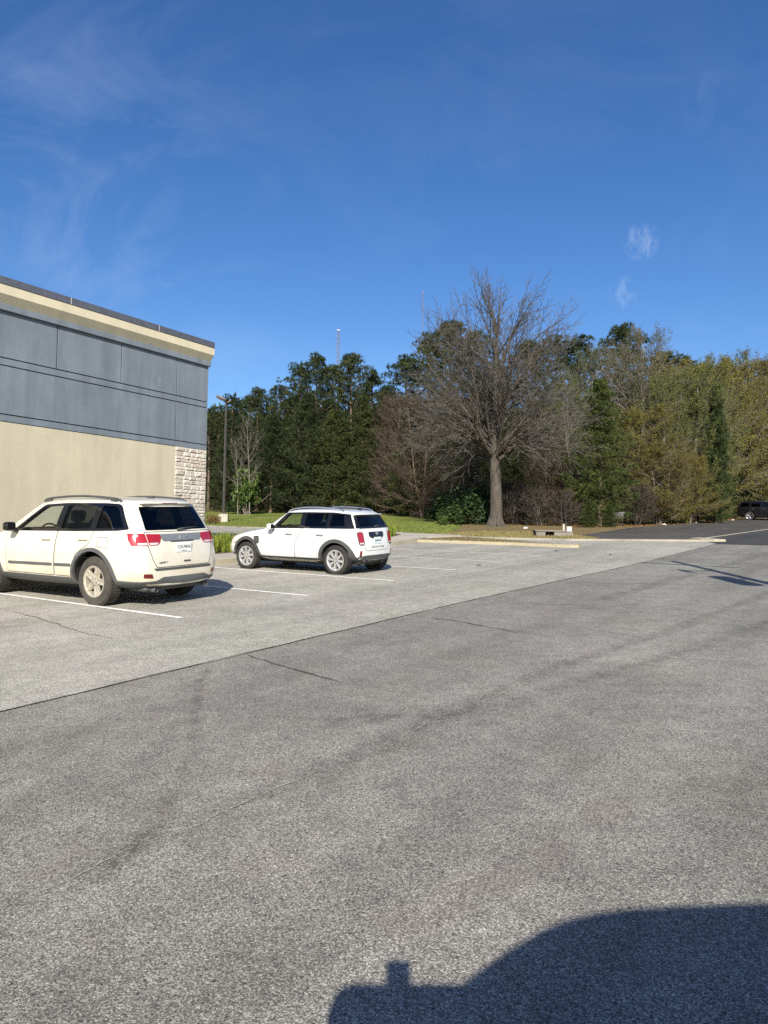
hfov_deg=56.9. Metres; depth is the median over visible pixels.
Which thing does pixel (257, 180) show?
sky
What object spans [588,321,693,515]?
budding tree
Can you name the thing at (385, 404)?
pine tree
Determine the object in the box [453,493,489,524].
leafy shrub
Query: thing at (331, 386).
pine tree
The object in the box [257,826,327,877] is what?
lane crack
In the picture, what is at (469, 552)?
stall line
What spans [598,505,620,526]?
pine seedling
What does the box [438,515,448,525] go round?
leafy shrub
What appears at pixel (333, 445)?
pine tree
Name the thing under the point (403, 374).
pine tree
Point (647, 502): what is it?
twig bush
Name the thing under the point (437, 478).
tree
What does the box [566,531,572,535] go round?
block
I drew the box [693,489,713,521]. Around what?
twig bush
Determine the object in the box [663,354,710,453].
pine tree
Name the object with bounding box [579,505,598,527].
pine seedling
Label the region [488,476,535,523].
twig bush
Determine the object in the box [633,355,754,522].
budding tree
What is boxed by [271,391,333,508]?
pine tree
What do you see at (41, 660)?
parking lot
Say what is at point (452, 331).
pine tree
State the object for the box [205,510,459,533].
lawn
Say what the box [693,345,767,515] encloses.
budding tree
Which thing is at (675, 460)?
budding tree
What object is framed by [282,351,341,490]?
pine tree
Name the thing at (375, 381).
pine tree
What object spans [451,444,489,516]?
tree
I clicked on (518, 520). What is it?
undergrowth
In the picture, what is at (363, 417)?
pine tree
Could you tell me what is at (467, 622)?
lane crack
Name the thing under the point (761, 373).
pine tree
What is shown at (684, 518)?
twig bush
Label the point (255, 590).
stall line
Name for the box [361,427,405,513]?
pine tree
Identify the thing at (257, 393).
pine tree
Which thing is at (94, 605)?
stall line
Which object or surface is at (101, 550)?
parked suv
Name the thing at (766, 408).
budding tree
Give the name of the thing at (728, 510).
twig bush
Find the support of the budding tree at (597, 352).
on the ground at (577, 529)
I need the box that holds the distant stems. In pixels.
[216,398,740,509]
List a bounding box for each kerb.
[9,539,416,585]
[207,525,713,541]
[417,539,580,547]
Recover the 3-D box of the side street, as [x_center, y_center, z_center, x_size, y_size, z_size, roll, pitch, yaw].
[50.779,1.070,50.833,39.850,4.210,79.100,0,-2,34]
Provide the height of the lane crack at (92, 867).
0.033 m
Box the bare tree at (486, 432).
[385,265,614,526]
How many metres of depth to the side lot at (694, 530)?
42.16 m
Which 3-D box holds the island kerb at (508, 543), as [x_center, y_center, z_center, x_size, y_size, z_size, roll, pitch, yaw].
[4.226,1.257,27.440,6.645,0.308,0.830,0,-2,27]
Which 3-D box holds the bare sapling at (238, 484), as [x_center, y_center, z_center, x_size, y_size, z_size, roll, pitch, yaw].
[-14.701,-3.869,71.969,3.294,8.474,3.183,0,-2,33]
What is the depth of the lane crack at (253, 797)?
3.90 m
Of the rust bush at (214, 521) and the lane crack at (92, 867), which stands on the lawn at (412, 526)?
the rust bush at (214, 521)
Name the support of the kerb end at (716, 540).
on the side street
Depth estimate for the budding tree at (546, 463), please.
60.09 m
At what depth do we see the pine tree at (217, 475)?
79.74 m
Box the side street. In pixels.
[711,530,767,544]
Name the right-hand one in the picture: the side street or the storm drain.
the side street
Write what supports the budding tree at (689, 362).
on the ground at (577, 529)
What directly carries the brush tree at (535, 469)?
on the ground at (577, 529)
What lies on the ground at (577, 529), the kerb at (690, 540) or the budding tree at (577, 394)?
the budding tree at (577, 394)
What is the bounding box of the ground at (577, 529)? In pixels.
[215,509,759,544]
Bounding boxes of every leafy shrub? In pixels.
[225,500,255,513]
[229,465,270,513]
[422,505,442,521]
[429,482,489,522]
[433,504,470,524]
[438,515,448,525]
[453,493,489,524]
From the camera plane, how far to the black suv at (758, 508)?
68.76 m
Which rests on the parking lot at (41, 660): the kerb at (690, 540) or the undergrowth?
the kerb at (690, 540)
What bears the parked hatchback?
on the parking lot at (41, 660)
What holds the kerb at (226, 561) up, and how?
on the parking lot at (41, 660)
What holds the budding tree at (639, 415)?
on the ground at (577, 529)
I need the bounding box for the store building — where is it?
[0,275,214,531]
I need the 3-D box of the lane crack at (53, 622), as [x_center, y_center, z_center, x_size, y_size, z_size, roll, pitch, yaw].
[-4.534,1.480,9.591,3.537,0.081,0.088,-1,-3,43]
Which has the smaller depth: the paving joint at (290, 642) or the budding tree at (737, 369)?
the paving joint at (290, 642)
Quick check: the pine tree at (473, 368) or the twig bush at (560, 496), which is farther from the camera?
the pine tree at (473, 368)
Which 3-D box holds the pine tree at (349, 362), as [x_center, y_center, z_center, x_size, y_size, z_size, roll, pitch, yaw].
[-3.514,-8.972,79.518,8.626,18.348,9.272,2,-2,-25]
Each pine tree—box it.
[205,434,245,511]
[206,408,227,510]
[207,393,254,498]
[231,386,283,511]
[238,414,303,512]
[256,384,304,510]
[267,362,325,509]
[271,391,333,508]
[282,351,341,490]
[294,409,373,508]
[311,364,353,501]
[317,352,387,503]
[330,394,387,508]
[343,369,399,510]
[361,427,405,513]
[368,353,434,513]
[370,386,397,511]
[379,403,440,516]
[388,330,465,470]
[410,319,499,485]
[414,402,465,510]
[434,329,506,472]
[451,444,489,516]
[476,365,522,465]
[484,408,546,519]
[490,339,552,517]
[518,333,593,516]
[539,332,621,519]
[553,377,642,525]
[579,321,658,518]
[625,350,702,447]
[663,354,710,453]
[746,360,767,406]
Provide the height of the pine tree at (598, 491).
10.849 m
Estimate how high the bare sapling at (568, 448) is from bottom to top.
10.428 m
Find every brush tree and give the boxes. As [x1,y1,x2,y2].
[365,386,430,514]
[376,389,454,517]
[435,433,487,509]
[518,432,581,522]
[543,449,587,523]
[648,411,707,511]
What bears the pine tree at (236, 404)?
on the lawn at (412, 526)
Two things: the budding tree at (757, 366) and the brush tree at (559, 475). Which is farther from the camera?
the budding tree at (757, 366)
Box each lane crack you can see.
[0,608,108,637]
[21,840,158,899]
[171,769,320,834]
[249,655,339,681]
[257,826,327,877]
[402,899,500,946]
[421,616,513,631]
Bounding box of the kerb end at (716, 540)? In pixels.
[690,537,725,541]
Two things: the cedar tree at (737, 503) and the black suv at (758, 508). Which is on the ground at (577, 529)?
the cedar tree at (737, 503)
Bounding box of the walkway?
[215,532,460,559]
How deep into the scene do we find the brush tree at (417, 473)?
65.58 m
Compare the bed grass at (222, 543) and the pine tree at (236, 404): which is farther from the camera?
the pine tree at (236, 404)
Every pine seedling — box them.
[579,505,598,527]
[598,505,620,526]
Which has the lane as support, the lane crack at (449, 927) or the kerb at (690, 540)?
the lane crack at (449, 927)
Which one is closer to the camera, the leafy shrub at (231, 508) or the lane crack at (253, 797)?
the lane crack at (253, 797)
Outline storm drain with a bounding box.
[532,530,566,535]
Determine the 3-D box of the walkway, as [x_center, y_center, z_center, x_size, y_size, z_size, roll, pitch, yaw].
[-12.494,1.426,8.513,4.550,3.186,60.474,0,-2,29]
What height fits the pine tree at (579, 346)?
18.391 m
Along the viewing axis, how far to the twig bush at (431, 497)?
65.90 m
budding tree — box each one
[519,405,578,520]
[537,375,593,518]
[542,342,647,503]
[564,341,648,514]
[582,402,684,522]
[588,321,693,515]
[611,346,706,479]
[619,439,699,524]
[621,368,706,522]
[624,354,737,482]
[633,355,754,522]
[656,452,735,522]
[666,350,758,486]
[690,349,767,501]
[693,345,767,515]
[732,435,767,503]
[734,373,767,498]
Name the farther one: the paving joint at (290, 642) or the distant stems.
the distant stems
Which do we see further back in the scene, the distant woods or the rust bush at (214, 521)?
the distant woods
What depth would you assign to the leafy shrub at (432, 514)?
56.67 m
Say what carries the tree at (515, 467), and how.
on the ground at (577, 529)
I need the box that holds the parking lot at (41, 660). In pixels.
[0,527,714,711]
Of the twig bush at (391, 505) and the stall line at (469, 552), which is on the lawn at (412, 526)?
the twig bush at (391, 505)
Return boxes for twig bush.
[380,486,400,513]
[409,485,444,517]
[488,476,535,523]
[515,483,562,525]
[538,487,584,525]
[612,483,664,524]
[626,487,679,524]
[661,485,705,523]
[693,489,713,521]
[719,493,736,520]
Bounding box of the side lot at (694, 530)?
[582,517,767,538]
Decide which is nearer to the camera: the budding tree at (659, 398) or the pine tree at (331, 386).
the budding tree at (659, 398)
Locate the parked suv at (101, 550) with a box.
[0,495,214,605]
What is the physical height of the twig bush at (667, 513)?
3.266 m
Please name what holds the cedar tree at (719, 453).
on the ground at (577, 529)
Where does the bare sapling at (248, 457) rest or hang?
on the lawn at (412, 526)
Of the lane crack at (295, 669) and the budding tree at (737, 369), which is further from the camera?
the budding tree at (737, 369)
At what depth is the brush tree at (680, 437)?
61.23 m
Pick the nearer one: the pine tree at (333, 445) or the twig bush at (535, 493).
the twig bush at (535, 493)
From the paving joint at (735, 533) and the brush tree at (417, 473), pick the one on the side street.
the paving joint at (735, 533)
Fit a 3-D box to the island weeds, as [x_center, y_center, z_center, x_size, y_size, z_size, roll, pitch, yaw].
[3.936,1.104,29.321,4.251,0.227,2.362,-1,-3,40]
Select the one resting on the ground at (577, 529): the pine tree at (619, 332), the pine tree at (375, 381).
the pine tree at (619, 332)
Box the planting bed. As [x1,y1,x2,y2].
[215,534,400,553]
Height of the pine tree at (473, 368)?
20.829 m
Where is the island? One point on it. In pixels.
(467, 539)
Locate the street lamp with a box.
[216,395,231,521]
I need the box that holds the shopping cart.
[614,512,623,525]
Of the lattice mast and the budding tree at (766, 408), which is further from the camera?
the lattice mast
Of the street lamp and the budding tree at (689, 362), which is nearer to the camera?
the street lamp
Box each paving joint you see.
[2,544,713,710]
[706,529,767,537]
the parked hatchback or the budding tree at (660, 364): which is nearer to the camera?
the parked hatchback
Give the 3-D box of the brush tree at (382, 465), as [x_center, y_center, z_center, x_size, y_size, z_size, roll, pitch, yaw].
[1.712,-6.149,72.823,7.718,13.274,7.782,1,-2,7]
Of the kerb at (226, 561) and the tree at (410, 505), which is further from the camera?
the tree at (410, 505)
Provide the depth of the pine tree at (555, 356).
69.64 m
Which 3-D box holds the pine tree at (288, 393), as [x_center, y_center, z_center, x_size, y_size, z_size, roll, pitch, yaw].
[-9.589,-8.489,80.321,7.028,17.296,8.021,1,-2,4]
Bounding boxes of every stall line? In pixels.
[0,593,182,617]
[197,585,308,595]
[214,567,394,580]
[396,556,497,561]
[403,549,537,555]
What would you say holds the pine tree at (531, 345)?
on the ground at (577, 529)
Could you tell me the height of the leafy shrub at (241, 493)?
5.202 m
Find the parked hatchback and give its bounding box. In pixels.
[231,506,390,574]
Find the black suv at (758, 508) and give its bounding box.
[737,501,767,519]
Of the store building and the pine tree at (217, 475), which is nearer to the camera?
the store building
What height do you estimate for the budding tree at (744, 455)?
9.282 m
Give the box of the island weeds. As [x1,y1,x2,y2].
[433,536,524,541]
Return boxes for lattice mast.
[335,326,339,395]
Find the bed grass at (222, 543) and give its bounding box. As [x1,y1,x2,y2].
[211,524,397,552]
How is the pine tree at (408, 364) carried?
on the lawn at (412, 526)
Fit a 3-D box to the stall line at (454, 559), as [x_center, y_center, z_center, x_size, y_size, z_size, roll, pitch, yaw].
[0.764,1.339,21.052,5.908,0.098,0.095,0,-2,33]
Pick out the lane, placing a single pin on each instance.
(574, 824)
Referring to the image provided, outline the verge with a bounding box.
[427,530,597,538]
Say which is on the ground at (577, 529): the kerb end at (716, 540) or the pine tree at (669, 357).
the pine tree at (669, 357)
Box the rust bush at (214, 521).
[205,514,220,523]
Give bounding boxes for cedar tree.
[697,384,740,522]
[728,437,746,518]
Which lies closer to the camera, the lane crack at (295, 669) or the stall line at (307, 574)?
the lane crack at (295, 669)
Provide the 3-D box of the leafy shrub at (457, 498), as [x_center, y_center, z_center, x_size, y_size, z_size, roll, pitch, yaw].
[6.357,-0.644,56.013,4.936,3.397,5.459,-1,-3,45]
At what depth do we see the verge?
34.48 m
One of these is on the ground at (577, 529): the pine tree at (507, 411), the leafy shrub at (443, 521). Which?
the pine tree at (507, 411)
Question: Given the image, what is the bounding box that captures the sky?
[0,0,767,450]
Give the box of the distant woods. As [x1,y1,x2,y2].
[205,389,767,517]
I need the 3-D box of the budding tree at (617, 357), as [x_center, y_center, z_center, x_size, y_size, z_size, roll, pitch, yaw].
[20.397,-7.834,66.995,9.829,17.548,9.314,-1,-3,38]
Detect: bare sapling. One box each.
[218,436,253,514]
[233,410,263,514]
[539,396,599,523]
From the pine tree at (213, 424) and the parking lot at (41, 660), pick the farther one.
the pine tree at (213, 424)
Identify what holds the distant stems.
on the ground at (577, 529)
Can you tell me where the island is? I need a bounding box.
[416,537,558,543]
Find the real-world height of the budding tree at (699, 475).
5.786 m
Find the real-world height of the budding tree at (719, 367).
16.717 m
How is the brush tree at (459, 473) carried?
on the ground at (577, 529)
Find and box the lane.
[0,544,767,1023]
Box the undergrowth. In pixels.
[205,500,766,524]
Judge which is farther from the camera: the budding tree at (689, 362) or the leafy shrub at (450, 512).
the budding tree at (689, 362)

